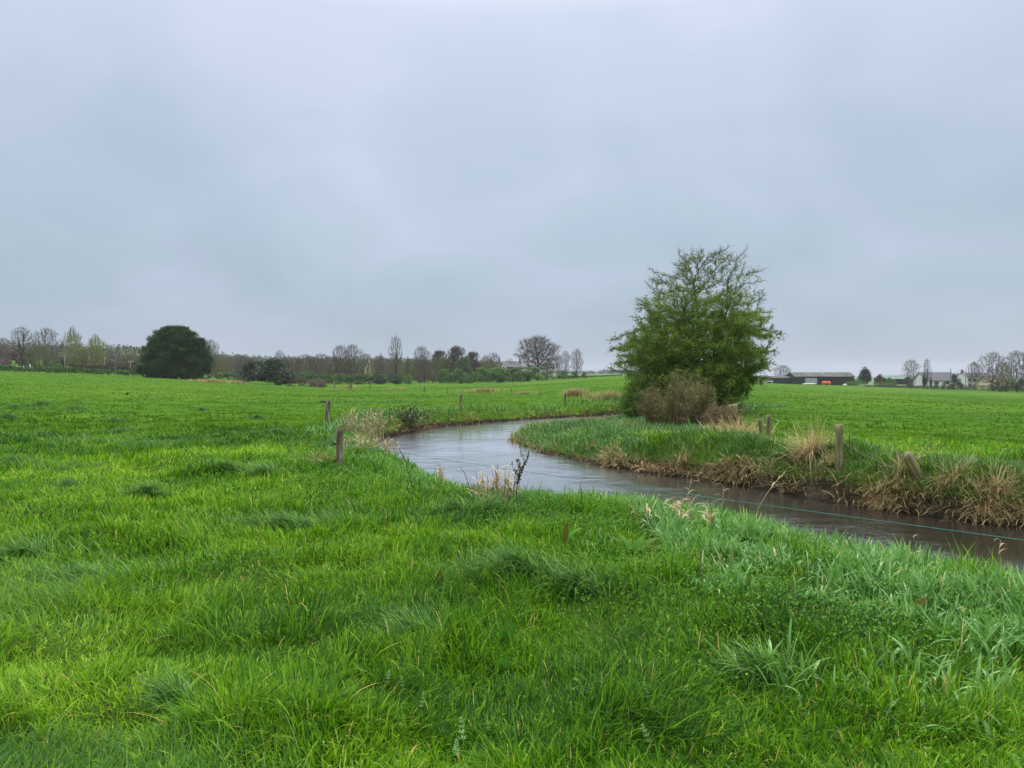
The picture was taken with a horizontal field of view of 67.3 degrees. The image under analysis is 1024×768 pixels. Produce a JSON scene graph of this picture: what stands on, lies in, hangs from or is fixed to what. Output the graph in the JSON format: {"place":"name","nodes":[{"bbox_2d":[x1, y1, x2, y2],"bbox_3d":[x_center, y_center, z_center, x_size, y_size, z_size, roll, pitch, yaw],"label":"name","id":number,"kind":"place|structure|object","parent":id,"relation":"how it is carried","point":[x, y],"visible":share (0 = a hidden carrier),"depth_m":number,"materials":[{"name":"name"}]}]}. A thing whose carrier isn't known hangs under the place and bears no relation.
{"place":"outdoors","nodes":[
{"label":"outdoors","id":0,"kind":"place"},
{"bbox_2d":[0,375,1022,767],"bbox_3d":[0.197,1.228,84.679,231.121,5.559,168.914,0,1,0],"label":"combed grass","id":1,"kind":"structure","parent":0,"point":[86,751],"depth_m":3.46,"materials":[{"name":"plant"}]},
{"bbox_2d":[0,358,1023,767],"bbox_3d":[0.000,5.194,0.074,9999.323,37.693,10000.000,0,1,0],"label":"ground","id":2,"kind":"structure","parent":0,"point":[822,488],"depth_m":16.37,"materials":[{"name":"plant"}]},
{"bbox_2d":[0,349,20,365],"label":"shrub","id":3,"kind":"object","parent":2,"relation":"on","point":[15,357],"visible":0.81,"depth_m":226.88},
{"bbox_2d":[8,324,35,366],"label":"bare tree","id":4,"kind":"object","parent":2,"relation":"on","point":[20,352],"visible":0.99,"depth_m":214.73,"materials":[{"name":"grey plant"}]},
{"bbox_2d":[24,343,54,367],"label":"budding tree","id":5,"kind":"object","parent":2,"relation":"on","point":[37,357],"visible":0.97,"depth_m":204.35,"materials":[{"name":"green plant"}]},
{"bbox_2d":[28,327,64,366],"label":"bare tree","id":6,"kind":"object","parent":2,"relation":"on","point":[49,342],"visible":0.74,"depth_m":224.44,"materials":[{"name":"grey plant"}]},
{"bbox_2d":[0,528,102,561],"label":"grass tussock","id":7,"kind":"object","parent":2,"relation":"on","point":[23,546],"depth_m":7.38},
{"bbox_2d":[0,365,113,374],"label":"hedge","id":8,"kind":"object","parent":2,"relation":"on","point":[83,370],"visible":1,"depth_m":172.76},
{"bbox_2d":[30,476,101,488],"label":"meadow clump","id":9,"kind":"object","parent":2,"relation":"on","point":[74,481],"visible":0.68,"depth_m":11.39,"materials":[{"name":"green plant"}]},
{"bbox_2d":[61,326,83,365],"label":"poplar","id":10,"kind":"object","parent":2,"relation":"on","point":[70,347],"visible":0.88,"depth_m":234.26,"materials":[{"name":"green plant"}]},
{"bbox_2d":[72,347,103,367],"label":"budding tree","id":11,"kind":"object","parent":2,"relation":"on","point":[91,356],"visible":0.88,"depth_m":204.41,"materials":[{"name":"green plant"}]},
{"bbox_2d":[84,334,108,365],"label":"poplar","id":12,"kind":"object","parent":2,"relation":"on","point":[95,345],"visible":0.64,"depth_m":227.68,"materials":[{"name":"green plant"}]},
{"bbox_2d":[2,548,191,589],"bbox_3d":[-3.673,1.553,6.492,1.854,0.357,1.044,0,1,0],"label":"grass tussock","id":13,"kind":"object","parent":2,"relation":"on","point":[79,569],"depth_m":6.50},
{"bbox_2d":[69,364,137,373],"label":"hedge","id":14,"kind":"object","parent":2,"relation":"on","point":[112,367],"visible":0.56,"depth_m":199.73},
{"bbox_2d":[118,477,179,499],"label":"grass tussock","id":15,"kind":"object","parent":2,"relation":"on","point":[145,488],"depth_m":10.56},
{"bbox_2d":[116,649,218,718],"bbox_3d":[-1.675,1.488,3.855,0.515,0.338,0.526,0,1,14],"label":"grass tussock","id":16,"kind":"object","parent":2,"relation":"on","point":[169,692],"depth_m":3.81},
{"bbox_2d":[129,324,217,379],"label":"rounded conifer","id":17,"kind":"object","parent":2,"relation":"on","point":[176,352],"visible":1,"depth_m":161.03,"materials":[{"name":"green plant"}]},
{"bbox_2d":[209,361,232,378],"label":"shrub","id":18,"kind":"object","parent":2,"relation":"on","point":[217,370],"visible":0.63,"depth_m":239.40,"materials":[{"name":"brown plant"}]},
{"bbox_2d":[213,371,238,379],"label":"shrub","id":19,"kind":"object","parent":2,"relation":"on","point":[226,374],"visible":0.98,"depth_m":214.59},
{"bbox_2d":[182,457,288,474],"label":"grass tussock","id":20,"kind":"object","parent":2,"relation":"on","point":[229,463],"depth_m":12.61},
{"bbox_2d":[238,360,273,382],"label":"shrub","id":21,"kind":"object","parent":2,"relation":"on","point":[251,366],"visible":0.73,"depth_m":148.73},
{"bbox_2d":[0,340,521,370],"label":"ridge wood","id":22,"kind":"object","parent":2,"relation":"on","point":[134,350],"visible":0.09,"depth_m":507.00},
{"bbox_2d":[228,460,303,477],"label":"grass tussock","id":23,"kind":"object","parent":2,"relation":"on","point":[262,470],"depth_m":12.20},
{"bbox_2d":[254,357,290,384],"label":"shrub","id":24,"kind":"object","parent":2,"relation":"on","point":[272,364],"visible":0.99,"depth_m":147.15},
{"bbox_2d":[83,349,507,381],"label":"valley wood","id":25,"kind":"object","parent":2,"relation":"on","point":[122,353],"visible":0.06,"depth_m":318.12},
{"bbox_2d":[283,377,309,385],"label":"bramble mound","id":26,"kind":"object","parent":2,"relation":"on","point":[294,380],"visible":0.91,"depth_m":149.35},
{"bbox_2d":[209,504,385,530],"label":"grass tussock","id":27,"kind":"object","parent":2,"relation":"on","point":[285,521],"depth_m":8.69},
{"bbox_2d":[287,354,322,378],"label":"bare tree","id":28,"kind":"object","parent":2,"relation":"on","point":[309,369],"visible":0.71,"depth_m":214.18,"materials":[{"name":"grey plant"}]},
{"bbox_2d":[286,448,335,463],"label":"dead grass clump","id":29,"kind":"object","parent":2,"relation":"on","point":[316,457],"visible":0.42,"depth_m":13.71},
{"bbox_2d":[310,353,330,377],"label":"bare tree","id":30,"kind":"object","parent":2,"relation":"on","point":[325,364],"visible":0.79,"depth_m":219.39,"materials":[{"name":"grey plant"}]},
{"bbox_2d":[333,426,343,464],"bbox_3d":[-3.083,1.255,13.621,0.181,1.026,0.124,1,1,0],"label":"fence post","id":31,"kind":"object","parent":2,"relation":"on","point":[339,441],"visible":0.77,"depth_m":13.57,"materials":[{"name":"brown wood"}]},
{"bbox_2d":[344,444,1023,540],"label":"fence twine","id":32,"kind":"object","parent":31,"relation":"attached to","point":[732,500],"visible":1,"depth_m":6.97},
{"bbox_2d":[332,346,349,383],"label":"bare tree","id":33,"kind":"object","parent":2,"relation":"on","point":[338,356],"visible":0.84,"depth_m":234.65,"materials":[{"name":"grey plant"}]},
{"bbox_2d":[292,504,391,527],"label":"grass tussock","id":34,"kind":"object","parent":2,"relation":"on","point":[331,513],"depth_m":8.84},
{"bbox_2d":[296,373,408,383],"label":"hedge","id":35,"kind":"object","parent":2,"relation":"on","point":[338,378],"visible":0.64,"depth_m":200.45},
{"bbox_2d":[344,344,364,383],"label":"bare tree","id":36,"kind":"object","parent":2,"relation":"on","point":[354,358],"visible":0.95,"depth_m":231.76,"materials":[{"name":"grey plant"}]},
{"bbox_2d":[333,429,379,453],"bbox_3d":[-3.238,1.223,16.152,1.128,0.601,0.831,0,1,0],"label":"reed stand","id":37,"kind":"object","parent":2,"relation":"on","point":[360,440],"visible":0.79,"depth_m":16.07,"materials":[{"name":"plant"}]},
{"bbox_2d":[340,407,384,439],"bbox_3d":[-4.248,1.113,21.755,1.416,0.946,1.093,0,1,-26],"label":"reed stand","id":38,"kind":"object","parent":2,"relation":"on","point":[368,430],"visible":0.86,"depth_m":21.76,"materials":[{"name":"plant"}]},
{"bbox_2d":[357,353,377,380],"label":"bare tree","id":39,"kind":"object","parent":2,"relation":"on","point":[364,365],"visible":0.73,"depth_m":244.61,"materials":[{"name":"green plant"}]},
{"bbox_2d":[371,354,389,381],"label":"bare tree","id":40,"kind":"object","parent":2,"relation":"on","point":[378,365],"visible":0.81,"depth_m":249.79,"materials":[{"name":"brown plant"}]},
{"bbox_2d":[375,438,398,454],"bbox_3d":[-3.200,1.582,19.697,0.641,0.503,0.944,1,1,36],"label":"reed stand","id":41,"kind":"object","parent":2,"relation":"on","point":[387,444],"visible":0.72,"depth_m":19.73,"materials":[{"name":"plant"}]},
{"bbox_2d":[387,335,402,373],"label":"bare tree","id":42,"kind":"object","parent":2,"relation":"on","point":[394,361],"visible":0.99,"depth_m":239.52,"materials":[{"name":"grey plant"}]},
{"bbox_2d":[351,594,453,653],"bbox_3d":[-0.631,1.495,4.794,0.791,0.355,0.617,0,1,0],"label":"grass tussock","id":43,"kind":"object","parent":2,"relation":"on","point":[414,623],"depth_m":4.81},
{"bbox_2d":[399,358,417,380],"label":"bare tree","id":44,"kind":"object","parent":2,"relation":"on","point":[408,364],"visible":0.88,"depth_m":261.44,"materials":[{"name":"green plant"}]},
{"bbox_2d":[381,399,438,429],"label":"bramble clump","id":45,"kind":"object","parent":2,"relation":"on","point":[411,415],"visible":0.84,"depth_m":31.29,"materials":[{"name":"green plant"}]},
{"bbox_2d":[413,345,432,382],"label":"bare tree","id":46,"kind":"object","parent":2,"relation":"on","point":[417,359],"visible":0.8,"depth_m":264.63,"materials":[{"name":"grey plant"}]},
{"bbox_2d":[431,350,450,375],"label":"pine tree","id":47,"kind":"object","parent":2,"relation":"on","point":[437,354],"visible":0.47,"depth_m":299.10,"materials":[{"name":"green plant"}]},
{"bbox_2d":[431,356,452,382],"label":"woodland tree","id":48,"kind":"object","parent":2,"relation":"on","point":[440,365],"visible":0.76,"depth_m":258.94,"materials":[{"name":"green plant"}]},
{"bbox_2d":[437,369,453,383],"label":"shrub","id":49,"kind":"object","parent":2,"relation":"on","point":[448,377],"visible":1,"depth_m":217.45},
{"bbox_2d":[420,493,475,512],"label":"grass tussock","id":50,"kind":"object","parent":2,"relation":"on","point":[454,504],"depth_m":9.33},
{"bbox_2d":[445,344,467,382],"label":"copper tree","id":51,"kind":"object","parent":2,"relation":"on","point":[454,354],"visible":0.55,"depth_m":303.60,"materials":[{"name":"brown plant"}]},
{"bbox_2d":[451,369,467,383],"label":"shrub","id":52,"kind":"object","parent":2,"relation":"on","point":[457,374],"visible":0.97,"depth_m":219.54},
{"bbox_2d":[453,356,473,381],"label":"tree","id":53,"kind":"object","parent":2,"relation":"on","point":[464,362],"visible":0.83,"depth_m":290.73,"materials":[{"name":"green plant"}]},
{"bbox_2d":[465,350,483,379],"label":"copper tree","id":54,"kind":"object","parent":2,"relation":"on","point":[475,360],"visible":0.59,"depth_m":298.90,"materials":[{"name":"brown plant"}]},
{"bbox_2d":[473,367,488,381],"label":"shrub","id":55,"kind":"object","parent":2,"relation":"on","point":[478,376],"visible":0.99,"depth_m":227.75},
{"bbox_2d":[469,468,505,503],"bbox_3d":[-0.369,1.372,10.102,0.509,0.484,0.512,-1,1,-36],"label":"reed stand","id":56,"kind":"object","parent":2,"relation":"on","point":[482,489],"visible":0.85,"depth_m":10.09,"materials":[{"name":"plant"}]},
{"bbox_2d":[434,491,546,518],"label":"grass tussock","id":57,"kind":"object","parent":2,"relation":"on","point":[485,504],"depth_m":9.17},
{"bbox_2d":[443,371,539,383],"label":"hedge","id":58,"kind":"object","parent":2,"relation":"on","point":[513,375],"visible":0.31,"depth_m":230.86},
{"bbox_2d":[484,366,512,382],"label":"shrub","id":59,"kind":"object","parent":2,"relation":"on","point":[499,372],"visible":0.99,"depth_m":229.10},
{"bbox_2d":[494,624,514,649],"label":"dock plant","id":60,"kind":"object","parent":2,"relation":"on","point":[504,633],"visible":0.63,"depth_m":4.81,"materials":[{"name":"green plant"}]},
{"bbox_2d":[491,657,520,675],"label":"dock plant","id":61,"kind":"object","parent":2,"relation":"on","point":[505,662],"visible":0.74,"depth_m":4.35,"materials":[{"name":"green plant"}]},
{"bbox_2d":[485,459,529,504],"bbox_3d":[-0.054,1.279,9.925,0.606,0.598,0.584,0,1,0],"label":"reed stand","id":62,"kind":"object","parent":2,"relation":"on","point":[507,486],"visible":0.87,"depth_m":9.96,"materials":[{"name":"plant"}]},
{"bbox_2d":[498,358,521,381],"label":"stone house","id":63,"kind":"structure","parent":2,"relation":"on","point":[511,365],"depth_m":342.51,"materials":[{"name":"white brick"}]},
{"bbox_2d":[0,373,1023,444],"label":"field grass","id":64,"kind":"structure","parent":2,"relation":"on","point":[196,421],"depth_m":35.47,"materials":[{"name":"plant"}]},
{"bbox_2d":[0,414,1023,767],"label":"leafy weeds","id":65,"kind":"object","parent":2,"relation":"on","point":[768,584],"visible":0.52,"depth_m":5.70,"materials":[{"name":"plant"}]},
{"bbox_2d":[502,366,527,381],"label":"shrub","id":66,"kind":"object","parent":2,"relation":"on","point":[515,370],"visible":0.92,"depth_m":231.22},
{"bbox_2d":[387,533,647,589],"bbox_3d":[-0.041,1.437,6.243,2.247,0.432,0.942,0,1,11],"label":"grass tussock","id":67,"kind":"object","parent":2,"relation":"on","point":[519,559],"depth_m":6.21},
{"bbox_2d":[511,444,529,507],"bbox_3d":[0.097,1.173,9.484,0.233,0.879,0.103,0,1,-9],"label":"dead dock","id":68,"kind":"object","parent":2,"relation":"on","point":[519,473],"visible":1,"depth_m":9.46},
{"bbox_2d":[522,366,545,380],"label":"shrub","id":69,"kind":"object","parent":2,"relation":"on","point":[534,374],"visible":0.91,"depth_m":233.21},
{"bbox_2d":[513,334,561,372],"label":"spreading tree","id":70,"kind":"object","parent":2,"relation":"on","point":[538,358],"visible":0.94,"depth_m":260.18,"materials":[{"name":"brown plant"}]},
{"bbox_2d":[562,520,579,543],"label":"dock plant","id":71,"kind":"object","parent":2,"relation":"on","point":[566,534],"visible":0.9,"depth_m":7.55,"materials":[{"name":"green plant"}]},
{"bbox_2d":[569,349,583,373],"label":"bare tree","id":72,"kind":"object","parent":2,"relation":"on","point":[574,359],"visible":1,"depth_m":261.69,"materials":[{"name":"grey plant"}]},
{"bbox_2d":[525,555,640,597],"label":"grass tussock","id":73,"kind":"object","parent":2,"relation":"on","point":[580,578],"depth_m":5.89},
{"bbox_2d":[607,533,658,556],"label":"dock plant","id":74,"kind":"object","parent":2,"relation":"on","point":[639,542],"visible":0.69,"depth_m":7.29,"materials":[{"name":"green plant"}]},
{"bbox_2d":[614,356,660,418],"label":"green bush","id":75,"kind":"object","parent":2,"relation":"on","point":[627,407],"visible":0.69,"depth_m":35.15,"materials":[{"name":"green plant"}]},
{"bbox_2d":[633,379,670,423],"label":"bramble bush","id":76,"kind":"object","parent":2,"relation":"on","point":[649,402],"visible":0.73,"depth_m":27.30,"materials":[{"name":"brown plant"}]},
{"bbox_2d":[293,421,1023,745],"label":"canary grass","id":77,"kind":"structure","parent":2,"relation":"on","point":[876,584],"depth_m":5.75,"materials":[{"name":"plant"}]},
{"bbox_2d":[321,390,1023,512],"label":"bank grass","id":78,"kind":"structure","parent":2,"relation":"on","point":[565,425],"depth_m":20.40,"materials":[{"name":"plant"}]},
{"bbox_2d":[651,363,704,425],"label":"bramble bush","id":79,"kind":"object","parent":2,"relation":"on","point":[678,405],"visible":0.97,"depth_m":26.29,"materials":[{"name":"brown plant"}]},
{"bbox_2d":[637,495,721,526],"bbox_3d":[1.882,1.428,8.447,0.787,0.447,0.989,-1,1,-36],"label":"reed stand","id":80,"kind":"object","parent":2,"relation":"on","point":[710,516],"visible":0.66,"depth_m":8.46,"materials":[{"name":"plant"}]},
{"bbox_2d":[364,436,1008,572],"bbox_3d":[0.832,1.946,15.502,6.695,1.561,22.671,0,1,-26],"label":"dead reed","id":81,"kind":"object","parent":2,"relation":"on","point":[673,503],"depth_m":6.71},
{"bbox_2d":[603,245,786,409],"bbox_3d":[8.580,-2.592,36.920,8.438,8.268,7.516,0,1,0],"label":"hawthorn tree","id":82,"kind":"object","parent":2,"relation":"on","point":[657,345],"visible":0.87,"depth_m":35.45,"materials":[{"name":"green plant"}]},
{"bbox_2d":[368,399,1023,527],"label":"dead grass","id":83,"kind":"structure","parent":2,"relation":"on","point":[654,466],"depth_m":16.41,"materials":[{"name":"plant"}]},
{"bbox_2d":[679,372,720,424],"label":"bramble bush","id":84,"kind":"object","parent":2,"relation":"on","point":[701,409],"visible":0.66,"depth_m":27.38,"materials":[{"name":"brown plant"}]},
{"bbox_2d":[699,403,744,427],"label":"bramble","id":85,"kind":"object","parent":2,"relation":"on","point":[715,412],"visible":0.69,"depth_m":25.29,"materials":[{"name":"brown plant"}]},
{"bbox_2d":[701,411,776,435],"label":"dead grass clump","id":86,"kind":"object","parent":2,"relation":"on","point":[743,428],"visible":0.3,"depth_m":22.01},
{"bbox_2d":[720,450,764,484],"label":"dead grass clump","id":87,"kind":"object","parent":2,"relation":"on","point":[737,469],"visible":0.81,"depth_m":16.58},
{"bbox_2d":[690,628,817,693],"bbox_3d":[1.341,1.559,4.348,0.831,0.335,0.567,0,1,0],"label":"grass tussock","id":88,"kind":"object","parent":2,"relation":"on","point":[749,661],"depth_m":4.32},
{"bbox_2d":[767,376,791,383],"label":"shed","id":89,"kind":"structure","parent":2,"relation":"on","point":[781,379],"depth_m":298.52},
{"bbox_2d":[767,440,807,465],"bbox_3d":[6.017,1.478,16.204,1.162,0.590,1.218,0,1,-31],"label":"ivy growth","id":90,"kind":"object","parent":2,"relation":"on","point":[779,451],"visible":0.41,"depth_m":16.13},
{"bbox_2d":[758,411,846,478],"bbox_3d":[6.142,1.182,15.691,2.212,1.360,2.043,-1,1,-38],"label":"dead grass clump","id":91,"kind":"object","parent":2,"relation":"on","point":[808,448],"visible":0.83,"depth_m":15.62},
{"bbox_2d":[786,372,855,385],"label":"barn","id":92,"kind":"structure","parent":2,"relation":"on","point":[833,378],"depth_m":295.52,"materials":[{"name":"grey metal"}]},
{"bbox_2d":[835,424,842,471],"bbox_3d":[6.276,1.369,14.769,0.148,1.218,0.154,0,1,0],"label":"fence post","id":93,"kind":"object","parent":2,"relation":"on","point":[838,443],"visible":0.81,"depth_m":14.71,"materials":[{"name":"brown wood"}]},
{"bbox_2d":[859,366,872,383],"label":"cypress","id":94,"kind":"object","parent":2,"relation":"on","point":[865,373],"visible":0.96,"depth_m":284.29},
{"bbox_2d":[843,464,928,511],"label":"dead grass clump","id":95,"kind":"object","parent":2,"relation":"on","point":[877,502],"visible":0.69,"depth_m":13.61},
{"bbox_2d":[874,374,912,384],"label":"shed","id":96,"kind":"structure","parent":2,"relation":"on","point":[899,379],"depth_m":331.25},
{"bbox_2d":[872,441,924,487],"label":"dead grass clump","id":97,"kind":"object","parent":2,"relation":"on","point":[902,467],"visible":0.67,"depth_m":13.78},
{"bbox_2d":[902,360,920,385],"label":"bare tree","id":98,"kind":"object","parent":2,"relation":"on","point":[908,372],"visible":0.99,"depth_m":274.73,"materials":[{"name":"grey plant"}]},
{"bbox_2d":[902,450,923,481],"bbox_3d":[7.109,1.568,13.513,0.203,0.856,0.190,-30,8,0],"label":"fence post","id":99,"kind":"object","parent":2,"relation":"on","point":[910,460],"visible":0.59,"depth_m":13.43,"materials":[{"name":"brown wood"}]},
{"bbox_2d":[913,369,956,385],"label":"bungalow","id":100,"kind":"object","parent":2,"relation":"on","point":[940,378],"visible":0.72,"depth_m":287.65,"materials":[{"name":"stone"}]},
{"bbox_2d":[865,385,1023,391],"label":"hedge","id":101,"kind":"object","parent":2,"relation":"on","point":[924,386],"visible":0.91,"depth_m":265.80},
{"bbox_2d":[906,445,988,512],"bbox_3d":[7.430,1.618,13.006,1.267,1.264,1.019,0,1,0],"label":"dead grass clump","id":102,"kind":"object","parent":2,"relation":"on","point":[950,479],"visible":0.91,"depth_m":13.00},
{"bbox_2d":[912,471,1023,526],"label":"dead grass clump","id":103,"kind":"object","parent":2,"relation":"on","point":[984,506],"visible":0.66,"depth_m":12.36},
{"bbox_2d":[956,369,991,386],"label":"white house","id":104,"kind":"structure","parent":2,"relation":"on","point":[961,375],"depth_m":327.98,"materials":[{"name":"paint"}]},
{"bbox_2d":[967,362,982,389],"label":"bare tree","id":105,"kind":"object","parent":2,"relation":"on","point":[974,372],"visible":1,"depth_m":271.69,"materials":[{"name":"grey plant"}]},
{"bbox_2d":[971,351,1009,390],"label":"bare tree","id":106,"kind":"object","parent":2,"relation":"on","point":[991,368],"visible":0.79,"depth_m":269.91,"materials":[{"name":"grey plant"}]},
{"bbox_2d":[962,447,1023,505],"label":"dead grass clump","id":107,"kind":"object","parent":2,"relation":"on","point":[998,482],"visible":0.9,"depth_m":12.55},
{"bbox_2d":[993,362,1019,391],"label":"bare tree","id":108,"kind":"object","parent":2,"relation":"on","point":[1008,377],"visible":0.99,"depth_m":257.39,"materials":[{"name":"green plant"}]},
{"bbox_2d":[996,349,1023,391],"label":"bare tree","id":109,"kind":"object","parent":2,"relation":"on","point":[1021,376],"visible":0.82,"depth_m":261.58,"materials":[{"name":"grey plant"}]},
{"bbox_2d":[0,0,1023,376],"label":"sky","id":110,"kind":"structure","parent":0,"point":[310,178],"materials":[{"name":"grey"}]},
{"bbox_2d":[559,386,592,396],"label":"ditch grass","id":111,"kind":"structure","parent":0,"point":[575,392],"depth_m":59.39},
{"bbox_2d":[582,389,623,399],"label":"ditch grass","id":112,"kind":"structure","parent":0,"point":[597,397],"depth_m":47.33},
{"bbox_2d":[377,414,1023,575],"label":"river","id":113,"kind":"structure","parent":0,"point":[485,444],"depth_m":15.71,"materials":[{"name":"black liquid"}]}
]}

